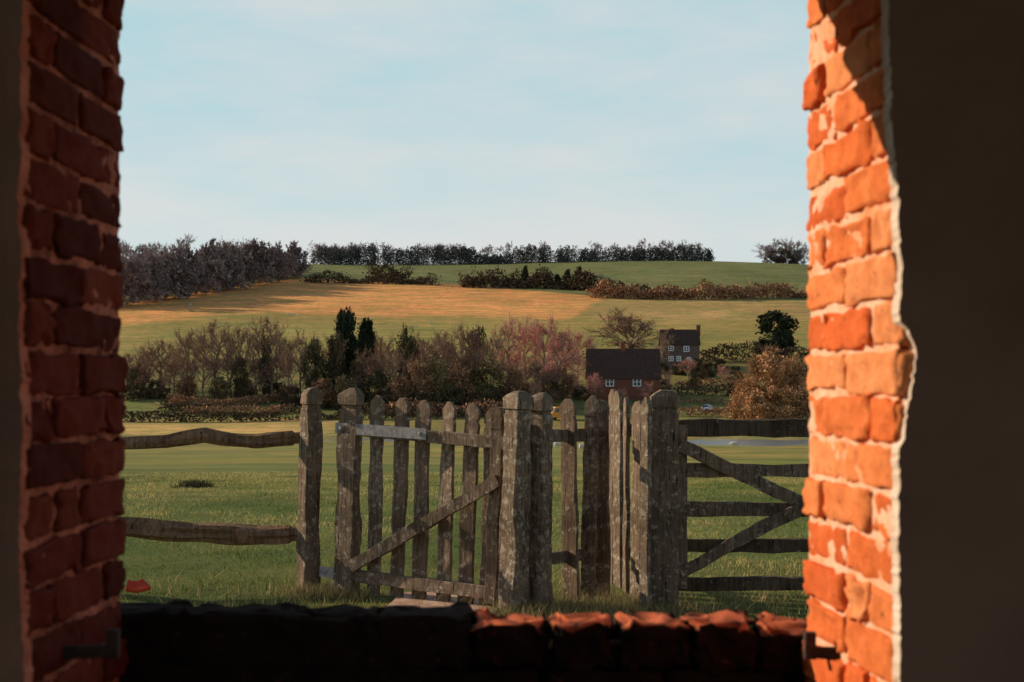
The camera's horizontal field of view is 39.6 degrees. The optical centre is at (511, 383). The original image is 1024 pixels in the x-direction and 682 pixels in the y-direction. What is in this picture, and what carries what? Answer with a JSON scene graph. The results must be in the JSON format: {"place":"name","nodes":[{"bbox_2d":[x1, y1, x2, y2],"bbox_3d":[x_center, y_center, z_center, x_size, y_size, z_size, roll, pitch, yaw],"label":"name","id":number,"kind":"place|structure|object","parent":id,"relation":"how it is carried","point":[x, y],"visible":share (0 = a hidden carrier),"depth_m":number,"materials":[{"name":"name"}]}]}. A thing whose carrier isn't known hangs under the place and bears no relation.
{"place":"outdoors","nodes":[
{"label":"outdoors","id":0,"kind":"place"},
{"bbox_2d":[387,592,496,618],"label":"path","id":1,"kind":"structure","parent":0,"point":[407,599],"depth_m":9.57,"materials":[{"name":"stone"}]},
{"bbox_2d":[118,0,809,264],"label":"sky","id":2,"kind":"structure","parent":0,"point":[479,124],"materials":[{"name":"blue"}]},
{"bbox_2d":[118,261,810,621],"bbox_3d":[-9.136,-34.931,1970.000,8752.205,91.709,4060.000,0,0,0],"label":"ground","id":3,"kind":"structure","parent":0,"point":[448,303],"depth_m":413.39,"materials":[{"name":"plant"}]},
{"bbox_2d":[127,362,147,396],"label":"tree","id":4,"kind":"object","parent":3,"relation":"on","point":[134,372],"visible":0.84,"depth_m":347.12,"materials":[{"name":"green plant"}]},
{"bbox_2d":[125,359,158,397],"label":"tree","id":5,"kind":"object","parent":3,"relation":"on","point":[143,372],"visible":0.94,"depth_m":347.32,"materials":[{"name":"brown plant"}]},
{"bbox_2d":[122,387,175,400],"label":"hedge","id":6,"kind":"object","parent":3,"relation":"on","point":[138,393],"visible":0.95,"depth_m":345.09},
{"bbox_2d":[137,338,177,380],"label":"tree","id":7,"kind":"object","parent":3,"relation":"on","point":[163,350],"visible":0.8,"depth_m":361.56,"materials":[{"name":"brown plant"}]},
{"bbox_2d":[150,359,179,393],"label":"tree","id":8,"kind":"object","parent":3,"relation":"on","point":[168,372],"visible":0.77,"depth_m":349.28,"materials":[{"name":"brown plant"}]},
{"bbox_2d":[148,341,193,392],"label":"tree","id":9,"kind":"object","parent":3,"relation":"on","point":[174,355],"visible":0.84,"depth_m":347.75,"materials":[{"name":"brown plant"}]},
{"bbox_2d":[159,358,202,399],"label":"tree","id":10,"kind":"object","parent":3,"relation":"on","point":[182,367],"visible":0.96,"depth_m":343.68,"materials":[{"name":"brown plant"}]},
{"bbox_2d":[154,398,215,410],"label":"hedge","id":11,"kind":"object","parent":3,"relation":"on","point":[168,405],"visible":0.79,"depth_m":327.90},
{"bbox_2d":[171,374,199,399],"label":"bush","id":12,"kind":"object","parent":3,"relation":"on","point":[189,387],"visible":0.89,"depth_m":343.63,"materials":[{"name":"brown plant"}]},
{"bbox_2d":[172,326,209,393],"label":"tree","id":13,"kind":"object","parent":3,"relation":"on","point":[188,341],"visible":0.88,"depth_m":348.44,"materials":[{"name":"brown plant"}]},
{"bbox_2d":[170,478,225,488],"bbox_3d":[-6.046,1.896,27.050,0.967,0.206,1.670,0,0,22],"label":"grass tuft","id":14,"kind":"object","parent":3,"relation":"on","point":[194,484],"visible":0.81,"depth_m":26.75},
{"bbox_2d":[184,349,222,398],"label":"tree","id":15,"kind":"object","parent":3,"relation":"on","point":[207,361],"visible":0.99,"depth_m":342.84,"materials":[{"name":"brown plant"}]},
{"bbox_2d":[126,409,284,421],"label":"hedge","id":16,"kind":"object","parent":3,"relation":"on","point":[232,414],"visible":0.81,"depth_m":304.81,"materials":[{"name":"plant"}]},
{"bbox_2d":[118,427,299,544],"bbox_3d":[-2.469,0.899,10.300,1.971,1.503,0.172,0,0,0],"label":"split rail fence","id":17,"kind":"object","parent":3,"relation":"on","point":[214,533],"visible":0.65,"depth_m":10.26,"materials":[{"name":"brown wood"}]},
{"bbox_2d":[186,318,241,390],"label":"tree","id":18,"kind":"object","parent":3,"relation":"on","point":[225,334],"visible":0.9,"depth_m":349.35,"materials":[{"name":"brown plant"}]},
{"bbox_2d":[120,235,309,304],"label":"woodland","id":19,"kind":"object","parent":3,"relation":"on","point":[126,247],"visible":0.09,"depth_m":736.72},
{"bbox_2d":[119,237,319,306],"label":"woodland margin","id":20,"kind":"object","parent":3,"relation":"on","point":[184,276],"visible":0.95,"depth_m":656.90,"materials":[{"name":"plant"}]},
{"bbox_2d":[207,375,233,400],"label":"bush","id":21,"kind":"object","parent":3,"relation":"on","point":[223,384],"visible":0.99,"depth_m":340.98,"materials":[{"name":"green plant"}]},
{"bbox_2d":[166,391,282,406],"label":"hedge","id":22,"kind":"object","parent":3,"relation":"on","point":[177,397],"visible":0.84,"depth_m":335.63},
{"bbox_2d":[207,354,248,398],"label":"tree","id":23,"kind":"object","parent":3,"relation":"on","point":[231,363],"visible":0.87,"depth_m":344.96,"materials":[{"name":"brown plant"}]},
{"bbox_2d":[181,404,290,414],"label":"hedge","id":24,"kind":"object","parent":3,"relation":"on","point":[274,407],"visible":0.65,"depth_m":321.25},
{"bbox_2d":[219,323,259,377],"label":"tree","id":25,"kind":"object","parent":3,"relation":"on","point":[242,341],"visible":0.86,"depth_m":349.54,"materials":[{"name":"brown plant"}]},
{"bbox_2d":[231,355,249,399],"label":"tree","id":26,"kind":"object","parent":3,"relation":"on","point":[239,384],"visible":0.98,"depth_m":343.20,"materials":[{"name":"green plant"}]},
{"bbox_2d":[241,352,270,398],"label":"tree","id":27,"kind":"object","parent":3,"relation":"on","point":[254,371],"visible":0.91,"depth_m":345.34,"materials":[{"name":"brown plant"}]},
{"bbox_2d":[243,315,287,365],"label":"tree","id":28,"kind":"object","parent":3,"relation":"on","point":[263,331],"visible":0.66,"depth_m":361.45,"materials":[{"name":"brown plant"}]},
{"bbox_2d":[256,335,276,394],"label":"tree","id":29,"kind":"object","parent":3,"relation":"on","point":[264,359],"visible":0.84,"depth_m":347.21,"materials":[{"name":"green plant"}]},
{"bbox_2d":[253,354,287,396],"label":"tree","id":30,"kind":"object","parent":3,"relation":"on","point":[272,364],"visible":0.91,"depth_m":343.11,"materials":[{"name":"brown plant"}]},
{"bbox_2d":[252,323,295,381],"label":"tree","id":31,"kind":"object","parent":3,"relation":"on","point":[272,339],"visible":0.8,"depth_m":346.38,"materials":[{"name":"brown plant"}]},
{"bbox_2d":[278,385,301,405],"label":"bush","id":32,"kind":"object","parent":3,"relation":"on","point":[296,399],"visible":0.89,"depth_m":334.58,"materials":[{"name":"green plant"}]},
{"bbox_2d":[272,346,309,403],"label":"tree","id":33,"kind":"object","parent":3,"relation":"on","point":[288,369],"visible":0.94,"depth_m":337.09,"materials":[{"name":"brown plant"}]},
{"bbox_2d":[273,326,326,395],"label":"tree","id":34,"kind":"object","parent":3,"relation":"on","point":[299,342],"visible":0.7,"depth_m":345.48,"materials":[{"name":"brown plant"}]},
{"bbox_2d":[296,387,322,592],"bbox_3d":[-1.457,0.837,10.256,0.156,1.628,0.155,0,2,-38],"label":"gate post","id":35,"kind":"object","parent":3,"relation":"on","point":[309,481],"visible":0.91,"depth_m":10.21,"materials":[{"name":"brown wood"}]},
{"bbox_2d":[298,334,328,388],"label":"tree","id":36,"kind":"object","parent":3,"relation":"on","point":[313,352],"visible":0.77,"depth_m":339.07,"materials":[{"name":"green plant"}]},
{"bbox_2d":[311,377,336,407],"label":"bush","id":37,"kind":"object","parent":3,"relation":"on","point":[326,382],"visible":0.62,"depth_m":330.42,"materials":[{"name":"brown plant"}]},
{"bbox_2d":[321,333,350,393],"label":"tree","id":38,"kind":"object","parent":3,"relation":"on","point":[334,365],"visible":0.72,"depth_m":340.95,"materials":[{"name":"green plant"}]},
{"bbox_2d":[330,374,357,408],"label":"bush","id":39,"kind":"object","parent":3,"relation":"on","point":[343,383],"visible":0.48,"depth_m":329.50,"materials":[{"name":"green plant"}]},
{"bbox_2d":[333,306,358,377],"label":"tree","id":40,"kind":"object","parent":3,"relation":"on","point":[346,322],"visible":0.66,"depth_m":370.84,"materials":[{"name":"green plant"}]},
{"bbox_2d":[346,359,368,403],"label":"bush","id":41,"kind":"object","parent":3,"relation":"on","point":[353,367],"visible":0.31,"depth_m":335.47,"materials":[{"name":"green plant"}]},
{"bbox_2d":[355,316,377,377],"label":"tree","id":42,"kind":"object","parent":3,"relation":"on","point":[366,337],"visible":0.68,"depth_m":370.61,"materials":[{"name":"green plant"}]},
{"bbox_2d":[352,346,387,404],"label":"tree","id":43,"kind":"object","parent":3,"relation":"on","point":[369,361],"visible":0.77,"depth_m":334.98,"materials":[{"name":"brown plant"}]},
{"bbox_2d":[301,269,442,285],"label":"hedge","id":44,"kind":"object","parent":3,"relation":"on","point":[315,278],"visible":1,"depth_m":710.68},
{"bbox_2d":[364,367,391,402],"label":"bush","id":45,"kind":"object","parent":3,"relation":"on","point":[377,381],"visible":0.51,"depth_m":331.13,"materials":[{"name":"green plant"}]},
{"bbox_2d":[365,332,397,375],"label":"tree","id":46,"kind":"object","parent":3,"relation":"on","point":[380,341],"visible":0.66,"depth_m":350.26,"materials":[{"name":"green plant"}]},
{"bbox_2d":[366,387,398,411],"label":"bush","id":47,"kind":"object","parent":3,"relation":"on","point":[384,394],"visible":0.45,"depth_m":324.50,"materials":[{"name":"green plant"}]},
{"bbox_2d":[362,259,414,281],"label":"hedge","id":48,"kind":"object","parent":3,"relation":"on","point":[385,266],"visible":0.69,"depth_m":719.23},
{"bbox_2d":[373,342,406,384],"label":"tree","id":49,"kind":"object","parent":3,"relation":"on","point":[382,355],"visible":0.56,"depth_m":344.24,"materials":[{"name":"brown plant"}]},
{"bbox_2d":[279,397,502,419],"bbox_3d":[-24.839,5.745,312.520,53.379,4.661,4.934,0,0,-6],"label":"hedge","id":50,"kind":"object","parent":3,"relation":"on","point":[363,407],"visible":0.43,"depth_m":311.91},
{"bbox_2d":[380,347,412,384],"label":"tree","id":51,"kind":"object","parent":3,"relation":"on","point":[392,366],"visible":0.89,"depth_m":336.01,"materials":[{"name":"brown plant"}]},
{"bbox_2d":[386,374,414,406],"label":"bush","id":52,"kind":"object","parent":3,"relation":"on","point":[398,386],"visible":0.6,"depth_m":326.83,"materials":[{"name":"brown plant"}]},
{"bbox_2d":[394,322,419,393],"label":"tree","id":53,"kind":"object","parent":3,"relation":"on","point":[406,344],"visible":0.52,"depth_m":343.85,"materials":[{"name":"green plant"}]},
{"bbox_2d":[319,387,505,605],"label":"picket gate","id":54,"kind":"structure","parent":3,"relation":"on","point":[351,430],"depth_m":9.77,"materials":[{"name":"brown wood"}]},
{"bbox_2d":[402,389,432,410],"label":"bush","id":55,"kind":"object","parent":3,"relation":"on","point":[418,395],"visible":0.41,"depth_m":323.39,"materials":[{"name":"green plant"}]},
{"bbox_2d":[401,357,436,403],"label":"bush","id":56,"kind":"object","parent":3,"relation":"on","point":[418,374],"visible":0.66,"depth_m":328.93,"materials":[{"name":"brown plant"}]},
{"bbox_2d":[400,338,444,381],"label":"tree","id":57,"kind":"object","parent":3,"relation":"on","point":[430,347],"visible":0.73,"depth_m":339.28,"materials":[{"name":"brown plant"}]},
{"bbox_2d":[423,359,455,404],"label":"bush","id":58,"kind":"object","parent":3,"relation":"on","point":[442,384],"visible":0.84,"depth_m":328.44,"materials":[{"name":"green plant"}]},
{"bbox_2d":[426,328,470,385],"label":"tree","id":59,"kind":"object","parent":3,"relation":"on","point":[446,354],"visible":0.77,"depth_m":334.68,"materials":[{"name":"brown plant"}]},
{"bbox_2d":[440,386,470,411],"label":"bush","id":60,"kind":"object","parent":3,"relation":"on","point":[457,399],"visible":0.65,"depth_m":324.94,"materials":[{"name":"green plant"}]},
{"bbox_2d":[441,321,484,388],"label":"tree","id":61,"kind":"object","parent":3,"relation":"on","point":[463,335],"visible":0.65,"depth_m":344.55,"materials":[{"name":"brown plant"}]},
{"bbox_2d":[447,354,481,404],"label":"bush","id":62,"kind":"object","parent":3,"relation":"on","point":[459,369],"visible":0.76,"depth_m":332.77,"materials":[{"name":"brown plant"}]},
{"bbox_2d":[461,325,488,388],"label":"tree","id":63,"kind":"object","parent":3,"relation":"on","point":[478,332],"visible":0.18,"depth_m":354.25,"materials":[{"name":"brown plant"}]},
{"bbox_2d":[457,329,495,383],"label":"tree","id":64,"kind":"object","parent":3,"relation":"on","point":[476,346],"visible":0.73,"depth_m":345.33,"materials":[{"name":"brown plant"}]},
{"bbox_2d":[467,355,510,403],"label":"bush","id":65,"kind":"object","parent":3,"relation":"on","point":[488,366],"visible":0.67,"depth_m":330.53,"materials":[{"name":"green plant"}]},
{"bbox_2d":[472,326,507,385],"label":"tree","id":66,"kind":"object","parent":3,"relation":"on","point":[496,344],"visible":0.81,"depth_m":349.79,"materials":[{"name":"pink plant"}]},
{"bbox_2d":[478,388,502,411],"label":"bush","id":67,"kind":"object","parent":3,"relation":"on","point":[491,394],"visible":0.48,"depth_m":323.15,"materials":[{"name":"green plant"}]},
{"bbox_2d":[307,237,702,263],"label":"crest bare trees","id":68,"kind":"object","parent":3,"relation":"on","point":[486,250],"visible":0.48,"depth_m":896.21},
{"bbox_2d":[490,317,527,380],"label":"tree","id":69,"kind":"object","parent":3,"relation":"on","point":[514,344],"visible":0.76,"depth_m":361.61,"materials":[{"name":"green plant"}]},
{"bbox_2d":[308,242,714,264],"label":"ridge woodland","id":70,"kind":"object","parent":3,"relation":"on","point":[687,253],"visible":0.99,"depth_m":878.52,"materials":[{"name":"plant"}]},
{"bbox_2d":[0,0,1023,681],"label":"brick outbuilding","id":71,"kind":"structure","parent":3,"relation":"on","point":[914,478],"depth_m":2.16,"materials":[{"name":"brick"}]},
{"bbox_2d":[498,368,529,397],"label":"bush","id":72,"kind":"object","parent":3,"relation":"on","point":[516,374],"visible":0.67,"depth_m":330.68,"materials":[{"name":"brown plant"}]},
{"bbox_2d":[498,391,533,613],"bbox_3d":[0.020,0.847,9.289,0.162,1.606,0.173,0,2,-44],"label":"gate post","id":73,"kind":"object","parent":3,"relation":"on","point":[513,577],"visible":0.88,"depth_m":9.23,"materials":[{"name":"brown wood"}]},
{"bbox_2d":[498,355,534,391],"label":"tree","id":74,"kind":"object","parent":3,"relation":"on","point":[512,367],"visible":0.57,"depth_m":334.93,"materials":[{"name":"brown plant"}]},
{"bbox_2d":[498,309,547,381],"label":"tree","id":75,"kind":"object","parent":3,"relation":"on","point":[521,333],"visible":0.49,"depth_m":369.13,"materials":[{"name":"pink plant"}]},
{"bbox_2d":[452,264,601,290],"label":"hedge","id":76,"kind":"object","parent":3,"relation":"on","point":[480,280],"visible":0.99,"depth_m":685.69,"materials":[{"name":"plant"}]},
{"bbox_2d":[517,361,565,400],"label":"tree","id":77,"kind":"object","parent":3,"relation":"on","point":[537,369],"visible":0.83,"depth_m":336.70,"materials":[{"name":"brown plant"}]},
{"bbox_2d":[514,313,570,380],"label":"tree","id":78,"kind":"object","parent":3,"relation":"on","point":[540,333],"visible":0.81,"depth_m":359.61,"materials":[{"name":"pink plant"}]},
{"bbox_2d":[532,333,590,398],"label":"tree","id":79,"kind":"object","parent":3,"relation":"on","point":[558,345],"visible":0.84,"depth_m":343.81,"materials":[{"name":"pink plant"}]},
{"bbox_2d":[549,367,576,398],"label":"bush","id":80,"kind":"object","parent":3,"relation":"on","point":[564,392],"visible":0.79,"depth_m":343.41,"materials":[{"name":"green plant"}]},
{"bbox_2d":[546,320,584,385],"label":"tree","id":81,"kind":"object","parent":3,"relation":"on","point":[567,348],"visible":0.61,"depth_m":364.83,"materials":[{"name":"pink plant"}]},
{"bbox_2d":[528,392,610,609],"bbox_3d":[0.398,0.853,9.654,0.179,1.594,0.805,0,0,42],"label":"picket fence","id":82,"kind":"object","parent":3,"relation":"on","point":[592,554],"visible":0.9,"depth_m":9.65,"materials":[{"name":"brown wood"}]},
{"bbox_2d":[557,323,597,381],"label":"tree","id":83,"kind":"object","parent":3,"relation":"on","point":[579,338],"visible":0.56,"depth_m":373.10,"materials":[{"name":"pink plant"}]},
{"bbox_2d":[579,313,658,348],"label":"tree","id":84,"kind":"object","parent":3,"relation":"on","point":[645,332],"visible":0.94,"depth_m":410.48,"materials":[{"name":"brown plant"}]},
{"bbox_2d":[585,341,661,399],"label":"cottage","id":85,"kind":"structure","parent":3,"relation":"on","point":[630,370],"depth_m":344.94,"materials":[{"name":"brick"}]},
{"bbox_2d":[608,389,642,599],"bbox_3d":[0.823,0.760,10.122,0.097,1.444,1.084,0,0,-9],"label":"picket fence","id":86,"kind":"object","parent":3,"relation":"on","point":[624,518],"visible":0.75,"depth_m":10.10,"materials":[{"name":"brown wood"}]},
{"bbox_2d":[587,307,667,348],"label":"tree","id":87,"kind":"object","parent":3,"relation":"on","point":[625,335],"visible":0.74,"depth_m":411.78,"materials":[{"name":"brown plant"}]},
{"bbox_2d":[639,397,651,607],"bbox_3d":[0.875,0.792,9.301,0.054,1.415,0.084,0,0,-42],"label":"fence board","id":88,"kind":"object","parent":3,"relation":"on","point":[645,499],"visible":0.96,"depth_m":9.28,"materials":[{"name":"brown wood"}]},
{"bbox_2d":[650,389,679,610],"bbox_3d":[1.007,0.844,9.423,0.218,1.613,0.106,0,0,6],"label":"gate post","id":89,"kind":"object","parent":3,"relation":"on","point":[665,470],"visible":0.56,"depth_m":9.38,"materials":[{"name":"brown wood"}]},
{"bbox_2d":[651,328,678,360],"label":"tree","id":90,"kind":"object","parent":3,"relation":"on","point":[663,341],"visible":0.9,"depth_m":395.76,"materials":[{"name":"brown plant"}]},
{"bbox_2d":[658,324,700,368],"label":"tall cottage","id":91,"kind":"structure","parent":3,"relation":"on","point":[686,345],"depth_m":398.25,"materials":[{"name":"brick"}]},
{"bbox_2d":[585,275,808,299],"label":"hedge","id":92,"kind":"object","parent":3,"relation":"on","point":[749,292],"visible":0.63,"depth_m":629.55,"materials":[{"name":"plant"}]},
{"bbox_2d":[698,361,717,378],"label":"bush","id":93,"kind":"object","parent":3,"relation":"on","point":[707,368],"visible":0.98,"depth_m":379.22,"materials":[{"name":"green plant"}]},
{"bbox_2d":[672,382,766,395],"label":"hedge","id":94,"kind":"object","parent":3,"relation":"on","point":[696,387],"visible":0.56,"depth_m":351.80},
{"bbox_2d":[677,406,801,417],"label":"hedge","id":95,"kind":"object","parent":3,"relation":"on","point":[707,410],"visible":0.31,"depth_m":316.82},
{"bbox_2d":[724,379,759,419],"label":"bush","id":96,"kind":"object","parent":3,"relation":"on","point":[739,385],"visible":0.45,"depth_m":303.82,"materials":[{"name":"brown plant"}]},
{"bbox_2d":[677,418,809,590],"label":"field gate","id":97,"kind":"structure","parent":3,"relation":"on","point":[711,465],"depth_m":9.73,"materials":[{"name":"brown wood"}]},
{"bbox_2d":[719,370,768,417],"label":"tree","id":98,"kind":"object","parent":3,"relation":"on","point":[745,376],"visible":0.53,"depth_m":303.14,"materials":[{"name":"brown plant"}]},
{"bbox_2d":[700,340,809,362],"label":"hedge","id":99,"kind":"object","parent":3,"relation":"on","point":[708,353],"visible":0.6,"depth_m":415.00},
{"bbox_2d":[736,392,780,419],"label":"bush","id":100,"kind":"object","parent":3,"relation":"on","point":[753,399],"visible":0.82,"depth_m":294.03,"materials":[{"name":"brown plant"}]},
{"bbox_2d":[734,341,806,413],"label":"tree","id":101,"kind":"object","parent":3,"relation":"on","point":[766,351],"visible":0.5,"depth_m":299.86,"materials":[{"name":"brown plant"}]},
{"bbox_2d":[744,351,798,418],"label":"bush","id":102,"kind":"object","parent":3,"relation":"on","point":[763,366],"visible":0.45,"depth_m":298.09,"materials":[{"name":"brown plant"}]},
{"bbox_2d":[754,310,799,354],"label":"tree","id":103,"kind":"object","parent":3,"relation":"on","point":[781,336],"visible":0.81,"depth_m":428.55,"materials":[{"name":"green plant"}]},
{"bbox_2d":[762,384,809,419],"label":"bush","id":104,"kind":"object","parent":3,"relation":"on","point":[775,393],"visible":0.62,"depth_m":293.94,"materials":[{"name":"brown plant"}]},
{"bbox_2d":[764,352,809,417],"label":"tree","id":105,"kind":"object","parent":3,"relation":"on","point":[795,359],"visible":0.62,"depth_m":295.97,"materials":[{"name":"brown plant"}]},
{"bbox_2d":[776,363,809,418],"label":"bush","id":106,"kind":"object","parent":3,"relation":"on","point":[801,387],"visible":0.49,"depth_m":295.47,"materials":[{"name":"brown plant"}]},
{"bbox_2d":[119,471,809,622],"bbox_3d":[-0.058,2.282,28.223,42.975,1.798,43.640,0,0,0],"label":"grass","id":107,"kind":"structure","parent":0,"point":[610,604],"depth_m":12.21,"materials":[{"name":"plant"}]},
{"bbox_2d":[125,579,150,592],"bbox_3d":[-2.612,1.404,9.893,0.175,0.047,0.100,0,35,-29],"label":"tile fragment","id":108,"kind":"object","parent":107,"relation":"on","point":[141,585],"visible":1,"depth_m":9.88,"materials":[{"name":"ceramic"}]},
{"bbox_2d":[333,439,808,445],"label":"water","id":109,"kind":"structure","parent":0,"point":[757,442],"depth_m":244.05,"materials":[{"name":"grey liquid"}]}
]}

